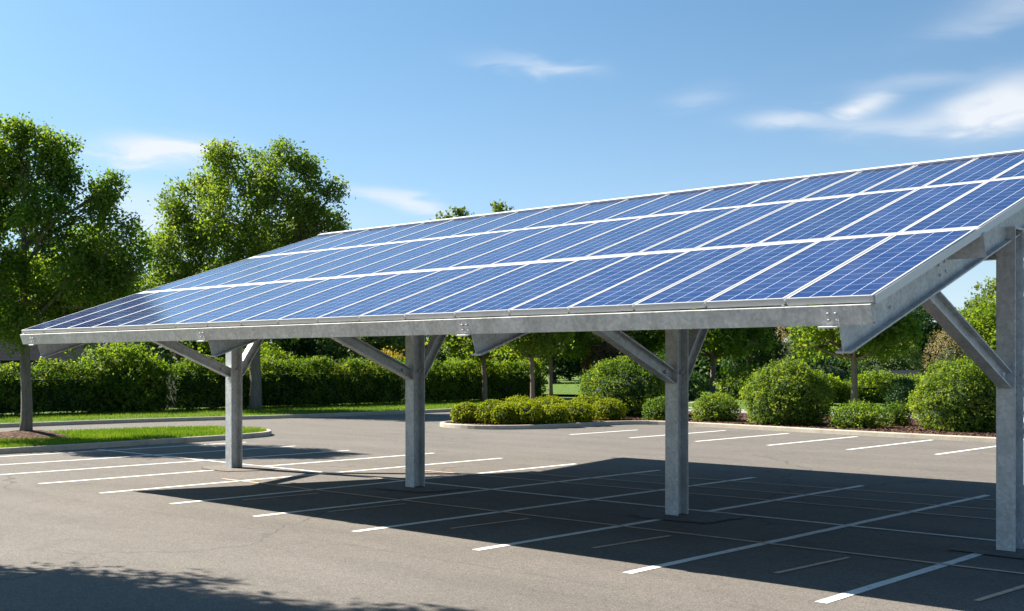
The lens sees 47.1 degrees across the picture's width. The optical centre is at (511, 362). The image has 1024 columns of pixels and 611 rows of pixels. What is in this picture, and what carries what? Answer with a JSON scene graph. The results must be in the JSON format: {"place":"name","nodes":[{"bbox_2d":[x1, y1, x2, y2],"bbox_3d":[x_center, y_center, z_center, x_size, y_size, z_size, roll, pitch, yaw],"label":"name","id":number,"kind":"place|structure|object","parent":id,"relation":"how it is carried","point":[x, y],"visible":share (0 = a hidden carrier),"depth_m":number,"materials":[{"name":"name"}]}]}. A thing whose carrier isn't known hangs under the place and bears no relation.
{"place":"outdoors","nodes":[
{"label":"outdoors","id":0,"kind":"place"},
{"bbox_2d":[0,425,266,447],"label":"island lawn","id":1,"kind":"structure","parent":0,"point":[123,440],"depth_m":34.01,"materials":[{"name":"green plant"}]},
{"bbox_2d":[0,430,67,439],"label":"mulch mound","id":2,"kind":"object","parent":1,"relation":"on","point":[15,434],"visible":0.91,"depth_m":34.35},
{"bbox_2d":[0,112,162,430],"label":"maple tree","id":3,"kind":"object","parent":1,"relation":"on","point":[91,253],"visible":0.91,"depth_m":34.63,"materials":[{"name":"green plant"}]},
{"bbox_2d":[0,398,535,422],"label":"verge lawn","id":4,"kind":"structure","parent":0,"point":[111,415],"depth_m":51.38,"materials":[{"name":"green plant"}]},
{"bbox_2d":[0,209,96,319],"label":"background tree","id":5,"kind":"object","parent":4,"relation":"on","point":[42,251],"depth_m":87.33,"materials":[{"name":"green plant"}]},
{"bbox_2d":[0,320,149,379],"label":"grey house","id":6,"kind":"structure","parent":4,"relation":"on","point":[35,355],"depth_m":73.06,"materials":[{"name":"grey"}]},
{"bbox_2d":[0,357,175,414],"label":"hedge","id":7,"kind":"object","parent":4,"relation":"on","point":[60,393],"visible":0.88,"depth_m":50.96,"materials":[{"name":"green plant"}]},
{"bbox_2d":[71,342,169,412],"bbox_3d":[-17.859,0.684,53.615,4.471,3.824,4.652,0,0,6],"label":"tall bush","id":8,"kind":"object","parent":4,"relation":"on","point":[118,351],"visible":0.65,"depth_m":52.73,"materials":[{"name":"green plant"}]},
{"bbox_2d":[77,240,175,358],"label":"background tree","id":9,"kind":"object","parent":4,"relation":"on","point":[137,278],"visible":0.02,"depth_m":91.07,"materials":[{"name":"green plant"}]},
{"bbox_2d":[120,260,225,377],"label":"background tree","id":10,"kind":"object","parent":4,"relation":"on","point":[165,353],"visible":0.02,"depth_m":66.59,"materials":[{"name":"green plant"}]},
{"bbox_2d":[134,133,355,409],"bbox_3d":[-12.809,-4.316,56.044,9.068,13.320,8.102,0,0,-40],"label":"ash tree","id":11,"kind":"object","parent":4,"relation":"on","point":[266,189],"visible":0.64,"depth_m":55.12,"materials":[{"name":"green plant"}]},
{"bbox_2d":[171,247,330,361],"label":"background tree","id":12,"kind":"object","parent":4,"relation":"on","point":[303,348],"visible":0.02,"depth_m":76.89,"materials":[{"name":"green plant"}]},
{"bbox_2d":[242,339,305,374],"bbox_3d":[-13.313,0.615,63.623,5.309,3.901,5.016,0,0,-5],"label":"tall bush","id":13,"kind":"object","parent":4,"relation":"on","point":[270,350],"visible":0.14,"depth_m":62.98,"materials":[{"name":"green plant"}]},
{"bbox_2d":[164,352,404,410],"bbox_3d":[-11.133,0.926,59.280,13.663,2.891,2.650,0,0,-43],"label":"hedge","id":14,"kind":"object","parent":4,"relation":"on","point":[369,385],"visible":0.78,"depth_m":58.72,"materials":[{"name":"green plant"}]},
{"bbox_2d":[271,319,404,373],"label":"background tree","id":15,"kind":"object","parent":4,"relation":"on","point":[317,347],"visible":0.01,"depth_m":78.50,"materials":[{"name":"green plant"}]},
{"bbox_2d":[313,320,404,373],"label":"background tree","id":16,"kind":"object","parent":4,"relation":"on","point":[382,342],"visible":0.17,"depth_m":73.53,"materials":[{"name":"green plant"}]},
{"bbox_2d":[361,346,404,373],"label":"tall bush","id":17,"kind":"object","parent":4,"relation":"on","point":[396,354],"visible":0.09,"depth_m":68.46,"materials":[{"name":"yellow plant"}]},
{"bbox_2d":[429,206,474,358],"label":"background tree","id":18,"kind":"object","parent":4,"relation":"on","point":[460,212],"depth_m":82.79,"materials":[{"name":"green plant"}]},
{"bbox_2d":[395,357,548,402],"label":"hedge","id":19,"kind":"object","parent":4,"relation":"on","point":[444,383],"visible":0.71,"depth_m":67.88,"materials":[{"name":"green plant"}]},
{"bbox_2d":[425,317,518,401],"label":"young tree","id":20,"kind":"object","parent":4,"relation":"on","point":[460,347],"visible":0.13,"depth_m":65.48,"materials":[{"name":"green plant"}]},
{"bbox_2d":[438,350,505,372],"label":"tall bush","id":21,"kind":"object","parent":4,"relation":"on","point":[450,358],"visible":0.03,"depth_m":74.07,"materials":[{"name":"green plant"}]},
{"bbox_2d":[534,331,593,395],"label":"young tree","id":22,"kind":"object","parent":4,"relation":"on","point":[580,337],"visible":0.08,"depth_m":74.86,"materials":[{"name":"green plant"}]},
{"bbox_2d":[0,401,1023,610],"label":"parking lot","id":23,"kind":"structure","parent":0,"point":[86,544],"depth_m":17.03,"materials":[{"name":"grey asphalt"}]},
{"bbox_2d":[0,442,242,456],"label":"parking line","id":24,"kind":"object","parent":23,"relation":"on","point":[117,449],"visible":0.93,"depth_m":31.86,"materials":[{"name":"white paint"}]},
{"bbox_2d":[0,427,271,453],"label":"kerb","id":25,"kind":"structure","parent":23,"relation":"on","point":[45,448],"depth_m":32.98,"materials":[{"name":"concrete"}]},
{"bbox_2d":[1,446,289,464],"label":"parking line","id":26,"kind":"object","parent":23,"relation":"on","point":[133,456],"visible":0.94,"depth_m":29.48,"materials":[{"name":"white paint"}]},
{"bbox_2d":[0,450,348,474],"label":"parking line","id":27,"kind":"object","parent":23,"relation":"on","point":[163,463],"visible":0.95,"depth_m":27.44,"materials":[{"name":"white paint"}]},
{"bbox_2d":[38,453,430,483],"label":"parking line","id":28,"kind":"object","parent":23,"relation":"on","point":[211,470],"visible":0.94,"depth_m":25.42,"materials":[{"name":"white paint"}]},
{"bbox_2d":[201,465,273,470],"bbox_3d":[-6.146,2.346,26.238,1.718,0.001,1.297,0,0,43],"label":"asphalt patch","id":29,"kind":"object","parent":23,"relation":"on","point":[242,468],"visible":0.88,"depth_m":26.05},
{"bbox_2d":[0,400,538,427],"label":"kerb","id":30,"kind":"structure","parent":23,"relation":"on","point":[54,423],"depth_m":47.73,"materials":[{"name":"concrete"}]},
{"bbox_2d":[244,493,314,499],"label":"parking line","id":31,"kind":"object","parent":23,"relation":"on","point":[280,496],"visible":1,"depth_m":20.66,"materials":[{"name":"paint"}]},
{"bbox_2d":[101,458,499,492],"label":"parking line","id":32,"kind":"object","parent":23,"relation":"on","point":[285,476],"visible":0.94,"depth_m":24.10,"materials":[{"name":"white paint"}]},
{"bbox_2d":[327,503,405,511],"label":"parking line","id":33,"kind":"object","parent":23,"relation":"on","point":[366,507],"visible":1,"depth_m":19.09,"materials":[{"name":"paint"}]},
{"bbox_2d":[169,464,571,503],"bbox_3d":[-2.105,2.355,23.501,0.138,0.001,10.570,0,0,43],"label":"parking line","id":34,"kind":"object","parent":23,"relation":"on","point":[356,485],"visible":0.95,"depth_m":22.35,"materials":[{"name":"white paint"}]},
{"bbox_2d":[372,483,464,491],"bbox_3d":[-1.771,2.346,22.142,1.762,0.001,1.327,0,0,43],"label":"asphalt patch","id":35,"kind":"object","parent":23,"relation":"on","point":[430,488],"visible":0.82,"depth_m":22.09,"materials":[{"name":"grey asphalt"}]},
{"bbox_2d":[255,470,658,516],"bbox_3d":[-0.360,2.355,21.885,0.138,0.001,10.570,0,0,43],"label":"parking line","id":36,"kind":"object","parent":23,"relation":"on","point":[442,494],"visible":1,"depth_m":20.83,"materials":[{"name":"white paint"}]},
{"bbox_2d":[451,518,528,528],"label":"parking line","id":37,"kind":"object","parent":23,"relation":"on","point":[490,523],"visible":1,"depth_m":17.19,"materials":[{"name":"paint"}]},
{"bbox_2d":[20,149,1023,551],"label":"solar canopy","id":38,"kind":"object","parent":23,"relation":"on","point":[860,257],"visible":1,"depth_m":16.54,"materials":[{"name":"glass"}]},
{"bbox_2d":[490,332,575,398],"bbox_3d":[1.157,-1.661,60.989,4.756,8.001,4.939,0,0,18],"label":"young tree","id":39,"kind":"object","parent":23,"relation":"on","point":[543,344],"visible":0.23,"depth_m":59.90,"materials":[{"name":"green plant"}]},
{"bbox_2d":[96,449,995,540],"bbox_3d":[-1.371,2.351,22.733,26.900,0.001,0.108,0,0,43],"label":"parking line","id":40,"kind":"object","parent":23,"relation":"on","point":[603,500],"visible":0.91,"depth_m":19.76,"materials":[{"name":"white paint"}]},
{"bbox_2d":[354,477,756,531],"bbox_3d":[1.385,2.355,20.270,0.138,0.001,10.570,0,0,43],"label":"parking line","id":41,"kind":"object","parent":23,"relation":"on","point":[532,507],"visible":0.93,"depth_m":18.98,"materials":[{"name":"white paint"}]},
{"bbox_2d":[223,478,1023,573],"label":"parking line","id":42,"kind":"object","parent":23,"relation":"on","point":[664,530],"visible":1,"depth_m":16.22,"materials":[{"name":"paint"}]},
{"bbox_2d":[591,535,669,547],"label":"parking line","id":43,"kind":"object","parent":23,"relation":"on","point":[630,541],"visible":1,"depth_m":15.46,"materials":[{"name":"paint"}]},
{"bbox_2d":[472,485,862,549],"bbox_3d":[3.130,2.355,18.654,0.138,0.001,10.570,0,0,43],"label":"parking line","id":44,"kind":"object","parent":23,"relation":"on","point":[532,540],"visible":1,"depth_m":17.00,"materials":[{"name":"white paint"}]},
{"bbox_2d":[631,430,726,437],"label":"parking line","id":45,"kind":"object","parent":23,"relation":"on","point":[661,435],"visible":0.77,"depth_m":37.98,"materials":[{"name":"white paint"}]},
{"bbox_2d":[629,509,743,522],"bbox_3d":[2.685,2.346,18.046,1.626,0.001,1.313,0,0,43],"label":"asphalt patch","id":46,"kind":"object","parent":23,"relation":"on","point":[700,516],"visible":0.88,"depth_m":17.93,"materials":[{"name":"grey asphalt"}]},
{"bbox_2d":[403,468,995,519],"bbox_3d":[2.669,2.351,21.650,13.506,0.001,0.076,0,0,41],"label":"parking line","id":47,"kind":"object","parent":23,"relation":"on","point":[727,496],"visible":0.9,"depth_m":20.49,"materials":[{"name":"paint"}]},
{"bbox_2d":[648,306,778,393],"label":"young tree","id":48,"kind":"object","parent":23,"relation":"on","point":[721,343],"visible":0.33,"depth_m":74.46,"materials":[{"name":"green plant"}]},
{"bbox_2d":[440,398,995,442],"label":"kerb","id":49,"kind":"structure","parent":23,"relation":"on","point":[788,429],"depth_m":41.43,"materials":[{"name":"concrete"}]},
{"bbox_2d":[703,433,788,440],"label":"parking line","id":50,"kind":"object","parent":23,"relation":"on","point":[742,437],"visible":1,"depth_m":36.96,"materials":[{"name":"white paint"}]},
{"bbox_2d":[520,472,995,509],"bbox_3d":[4.184,2.351,21.815,10.512,0.001,0.070,0,0,40],"label":"parking line","id":51,"kind":"object","parent":23,"relation":"on","point":[776,492],"visible":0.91,"depth_m":21.11,"materials":[{"name":"paint"}]},
{"bbox_2d":[624,495,989,573],"bbox_3d":[4.875,2.355,17.039,0.138,0.001,10.570,0,0,43],"label":"parking line","id":52,"kind":"object","parent":23,"relation":"on","point":[750,546],"visible":1,"depth_m":15.65,"materials":[{"name":"white paint"}]},
{"bbox_2d":[629,473,992,499],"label":"parking line","id":53,"kind":"object","parent":23,"relation":"on","point":[826,487],"visible":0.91,"depth_m":21.95,"materials":[{"name":"paint"}]},
{"bbox_2d":[773,557,850,572],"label":"parking line","id":54,"kind":"object","parent":23,"relation":"on","point":[811,565],"visible":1,"depth_m":13.63,"materials":[{"name":"paint"}]},
{"bbox_2d":[773,436,858,444],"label":"parking line","id":55,"kind":"object","parent":23,"relation":"on","point":[814,440],"visible":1,"depth_m":35.54,"materials":[{"name":"white paint"}]},
{"bbox_2d":[784,303,929,403],"bbox_3d":[16.095,-1.583,55.783,6.148,7.841,6.384,0,0,-20],"label":"young tree","id":56,"kind":"object","parent":23,"relation":"on","point":[878,345],"visible":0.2,"depth_m":55.01,"materials":[{"name":"green plant"}]},
{"bbox_2d":[815,368,937,405],"bbox_3d":[18.699,1.331,61.351,6.648,2.103,2.260,0,0,1],"label":"hedge","id":57,"kind":"object","parent":23,"relation":"on","point":[871,394],"visible":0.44,"depth_m":60.79,"materials":[{"name":"green plant"}]},
{"bbox_2d":[845,440,928,449],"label":"parking line","id":58,"kind":"object","parent":23,"relation":"on","point":[885,445],"visible":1,"depth_m":33.40,"materials":[{"name":"white paint"}]},
{"bbox_2d":[870,370,920,386],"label":"garden shed","id":59,"kind":"structure","parent":23,"relation":"on","point":[904,372],"depth_m":73.05,"materials":[{"name":"grey"}]},
{"bbox_2d":[814,553,982,602],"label":"parking line","id":60,"kind":"object","parent":23,"relation":"on","point":[882,583],"visible":0.84,"depth_m":12.77,"materials":[{"name":"white paint"}]},
{"bbox_2d":[881,375,916,411],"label":"round shrub","id":61,"kind":"object","parent":23,"relation":"on","point":[900,392],"visible":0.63,"depth_m":52.37,"materials":[{"name":"green plant"}]},
{"bbox_2d":[937,446,995,454],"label":"parking line","id":62,"kind":"object","parent":23,"relation":"on","point":[965,450],"visible":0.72,"depth_m":31.50,"materials":[{"name":"white paint"}]},
{"bbox_2d":[949,540,1023,558],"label":"asphalt patch","id":63,"kind":"object","parent":23,"relation":"on","point":[983,547],"visible":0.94,"depth_m":14.76,"materials":[{"name":"grey asphalt"}]},
{"bbox_2d":[975,585,1023,600],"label":"parking line","id":64,"kind":"object","parent":23,"relation":"on","point":[999,593],"visible":1,"depth_m":11.98,"materials":[{"name":"paint"}]},
{"bbox_2d":[0,0,1023,352],"label":"sky","id":65,"kind":"structure","parent":0,"point":[425,108],"materials":[{"name":"blue"}]},
{"bbox_2d":[534,366,577,401],"bbox_3d":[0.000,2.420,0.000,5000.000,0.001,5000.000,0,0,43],"label":"ground","id":66,"kind":"structure","parent":0,"point":[567,397],"depth_m":83.91,"materials":[{"name":"green plant"}]},
{"bbox_2d":[490,199,514,359],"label":"background tree","id":67,"kind":"object","parent":66,"relation":"on","point":[496,208],"visible":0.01,"depth_m":82.20,"materials":[{"name":"green plant"}]},
{"bbox_2d":[579,330,642,386],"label":"flowering bush","id":68,"kind":"object","parent":66,"relation":"on","point":[612,353],"visible":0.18,"depth_m":74.94,"materials":[{"name":"green plant"}]},
{"bbox_2d":[571,310,664,362],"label":"young tree","id":69,"kind":"object","parent":66,"relation":"on","point":[644,340],"visible":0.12,"depth_m":76.14,"materials":[{"name":"green plant"}]},
{"bbox_2d":[445,411,995,436],"bbox_3d":[29.477,2.230,23.779,79.055,0.001,15.450,0,0,43],"label":"planting bed","id":70,"kind":"object","parent":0,"point":[832,427],"visible":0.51,"depth_m":41.68,"materials":[{"name":"brown wood"}]},
{"bbox_2d":[450,401,480,422],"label":"mound shrub","id":71,"kind":"object","parent":70,"relation":"on","point":[464,412],"visible":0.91,"depth_m":43.46,"materials":[{"name":"green plant"}]},
{"bbox_2d":[474,399,504,422],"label":"mound shrub","id":72,"kind":"object","parent":70,"relation":"on","point":[484,415],"visible":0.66,"depth_m":42.98,"materials":[{"name":"green plant"}]},
{"bbox_2d":[490,402,518,424],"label":"mound shrub","id":73,"kind":"object","parent":70,"relation":"on","point":[504,415],"visible":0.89,"depth_m":42.31,"materials":[{"name":"green plant"}]},
{"bbox_2d":[504,394,527,401],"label":"mound shrub","id":74,"kind":"object","parent":70,"relation":"on","point":[518,396],"visible":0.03,"depth_m":46.87,"materials":[{"name":"green plant"}]},
{"bbox_2d":[503,396,539,410],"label":"mound shrub","id":75,"kind":"object","parent":70,"relation":"on","point":[515,399],"visible":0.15,"depth_m":44.89,"materials":[{"name":"green plant"}]},
{"bbox_2d":[510,399,543,424],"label":"mound shrub","id":76,"kind":"object","parent":70,"relation":"on","point":[528,415],"visible":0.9,"depth_m":42.33,"materials":[{"name":"green plant"}]},
{"bbox_2d":[534,394,569,406],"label":"mound shrub","id":77,"kind":"object","parent":70,"relation":"on","point":[552,400],"visible":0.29,"depth_m":46.34,"materials":[{"name":"green plant"}]},
{"bbox_2d":[538,403,570,423],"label":"mound shrub","id":78,"kind":"object","parent":70,"relation":"on","point":[552,414],"visible":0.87,"depth_m":42.69,"materials":[{"name":"green plant"}]},
{"bbox_2d":[557,399,597,422],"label":"mound shrub","id":79,"kind":"object","parent":70,"relation":"on","point":[581,413],"visible":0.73,"depth_m":43.66,"materials":[{"name":"green plant"}]},
{"bbox_2d":[570,395,601,407],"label":"mound shrub","id":80,"kind":"object","parent":70,"relation":"on","point":[589,399],"visible":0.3,"depth_m":47.70,"materials":[{"name":"green plant"}]},
{"bbox_2d":[590,397,626,419],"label":"mound shrub","id":81,"kind":"object","parent":70,"relation":"on","point":[608,409],"visible":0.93,"depth_m":45.61,"materials":[{"name":"green plant"}]},
{"bbox_2d":[575,352,664,415],"bbox_3d":[4.744,0.993,50.121,4.579,2.933,4.641,0,0,-27],"label":"round shrub","id":82,"kind":"object","parent":70,"relation":"on","point":[633,391],"visible":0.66,"depth_m":48.76,"materials":[{"name":"green plant"}]},
{"bbox_2d":[641,394,664,419],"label":"round shrub","id":83,"kind":"object","parent":70,"relation":"on","point":[657,406],"visible":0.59,"depth_m":46.12,"materials":[{"name":"green plant"}]},
{"bbox_2d":[691,391,742,421],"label":"round shrub","id":84,"kind":"object","parent":70,"relation":"on","point":[715,409],"visible":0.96,"depth_m":44.87,"materials":[{"name":"green plant"}]},
{"bbox_2d":[739,356,837,425],"bbox_3d":[10.144,1.076,42.814,3.535,2.751,3.584,0,0,-15],"label":"round shrub","id":85,"kind":"object","parent":70,"relation":"on","point":[788,399],"visible":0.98,"depth_m":41.98,"materials":[{"name":"green plant"}]},
{"bbox_2d":[825,397,894,427],"bbox_3d":[11.896,1.898,40.737,2.214,1.420,2.299,0,0,-7],"label":"round shrub","id":86,"kind":"object","parent":70,"relation":"on","point":[862,418],"visible":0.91,"depth_m":40.24,"materials":[{"name":"green plant"}]},
{"bbox_2d":[880,400,913,425],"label":"round shrub","id":87,"kind":"object","parent":70,"relation":"on","point":[896,414],"visible":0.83,"depth_m":41.49,"materials":[{"name":"green plant"}]},
{"bbox_2d":[905,354,995,431],"bbox_3d":[14.918,1.072,38.949,3.663,2.763,3.713,0,0,20],"label":"round shrub","id":88,"kind":"object","parent":70,"relation":"on","point":[961,399],"visible":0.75,"depth_m":38.03,"materials":[{"name":"green plant"}]},
{"bbox_2d":[541,373,991,414],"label":"park lawn","id":89,"kind":"structure","parent":0,"point":[565,386],"depth_m":97.43,"materials":[{"name":"green plant"}]},
{"bbox_2d":[425,335,466,363],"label":"background tree","id":90,"kind":"object","parent":89,"relation":"on","point":[439,355],"visible":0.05,"depth_m":125.31,"materials":[{"name":"green plant"}]},
{"bbox_2d":[517,351,593,382],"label":"background tree","id":91,"kind":"object","parent":89,"relation":"on","point":[560,368],"visible":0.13,"depth_m":126.85,"materials":[{"name":"green plant"}]},
{"bbox_2d":[659,369,711,400],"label":"tall bush","id":92,"kind":"object","parent":89,"relation":"on","point":[693,391],"visible":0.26,"depth_m":69.42,"materials":[{"name":"green plant"}]},
{"bbox_2d":[648,310,743,389],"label":"background tree","id":93,"kind":"object","parent":89,"relation":"on","point":[661,356],"visible":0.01,"depth_m":95.72,"materials":[{"name":"green plant"}]},
{"bbox_2d":[662,304,797,389],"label":"background tree","id":94,"kind":"object","parent":89,"relation":"on","point":[704,363],"visible":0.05,"depth_m":90.55,"materials":[{"name":"green plant"}]},
{"bbox_2d":[713,366,767,399],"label":"tall bush","id":95,"kind":"object","parent":89,"relation":"on","point":[733,387],"visible":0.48,"depth_m":71.34,"materials":[{"name":"green plant"}]},
{"bbox_2d":[711,305,790,379],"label":"background tree","id":96,"kind":"object","parent":89,"relation":"on","point":[761,359],"visible":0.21,"depth_m":81.07,"materials":[{"name":"green plant"}]},
{"bbox_2d":[773,327,825,364],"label":"tan shrub","id":97,"kind":"object","parent":89,"relation":"on","point":[787,346],"visible":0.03,"depth_m":85.17,"materials":[{"name":"green plant"}]},
{"bbox_2d":[774,351,872,386],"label":"tall bush","id":98,"kind":"object","parent":89,"relation":"on","point":[838,369],"visible":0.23,"depth_m":74.02,"materials":[{"name":"green plant"}]},
{"bbox_2d":[848,340,927,379],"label":"tall bush","id":99,"kind":"object","parent":89,"relation":"on","point":[900,363],"visible":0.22,"depth_m":76.07,"materials":[{"name":"green plant"}]},
{"bbox_2d":[825,306,959,371],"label":"background tree","id":100,"kind":"object","parent":89,"relation":"on","point":[937,326],"depth_m":85.35,"materials":[{"name":"green plant"}]},
{"bbox_2d":[873,305,944,371],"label":"background tree","id":101,"kind":"object","parent":89,"relation":"on","point":[925,320],"visible":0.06,"depth_m":82.41,"materials":[{"name":"green plant"}]},
{"bbox_2d":[918,328,980,390],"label":"tan shrub","id":102,"kind":"object","parent":89,"relation":"on","point":[950,352],"visible":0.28,"depth_m":79.46,"materials":[{"name":"beige plant"}]},
{"bbox_2d":[939,291,995,384],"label":"background tree","id":103,"kind":"object","parent":89,"relation":"on","point":[986,330],"visible":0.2,"depth_m":81.77,"materials":[{"name":"green plant"}]},
{"bbox_2d":[955,276,995,329],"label":"background tree","id":104,"kind":"object","parent":89,"relation":"on","point":[987,290],"visible":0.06,"depth_m":105.51,"materials":[{"name":"green plant"}]},
{"bbox_2d":[688,407,924,418],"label":"footpath","id":105,"kind":"structure","parent":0,"point":[689,408],"depth_m":52.41,"materials":[{"name":"concrete"}]}
]}

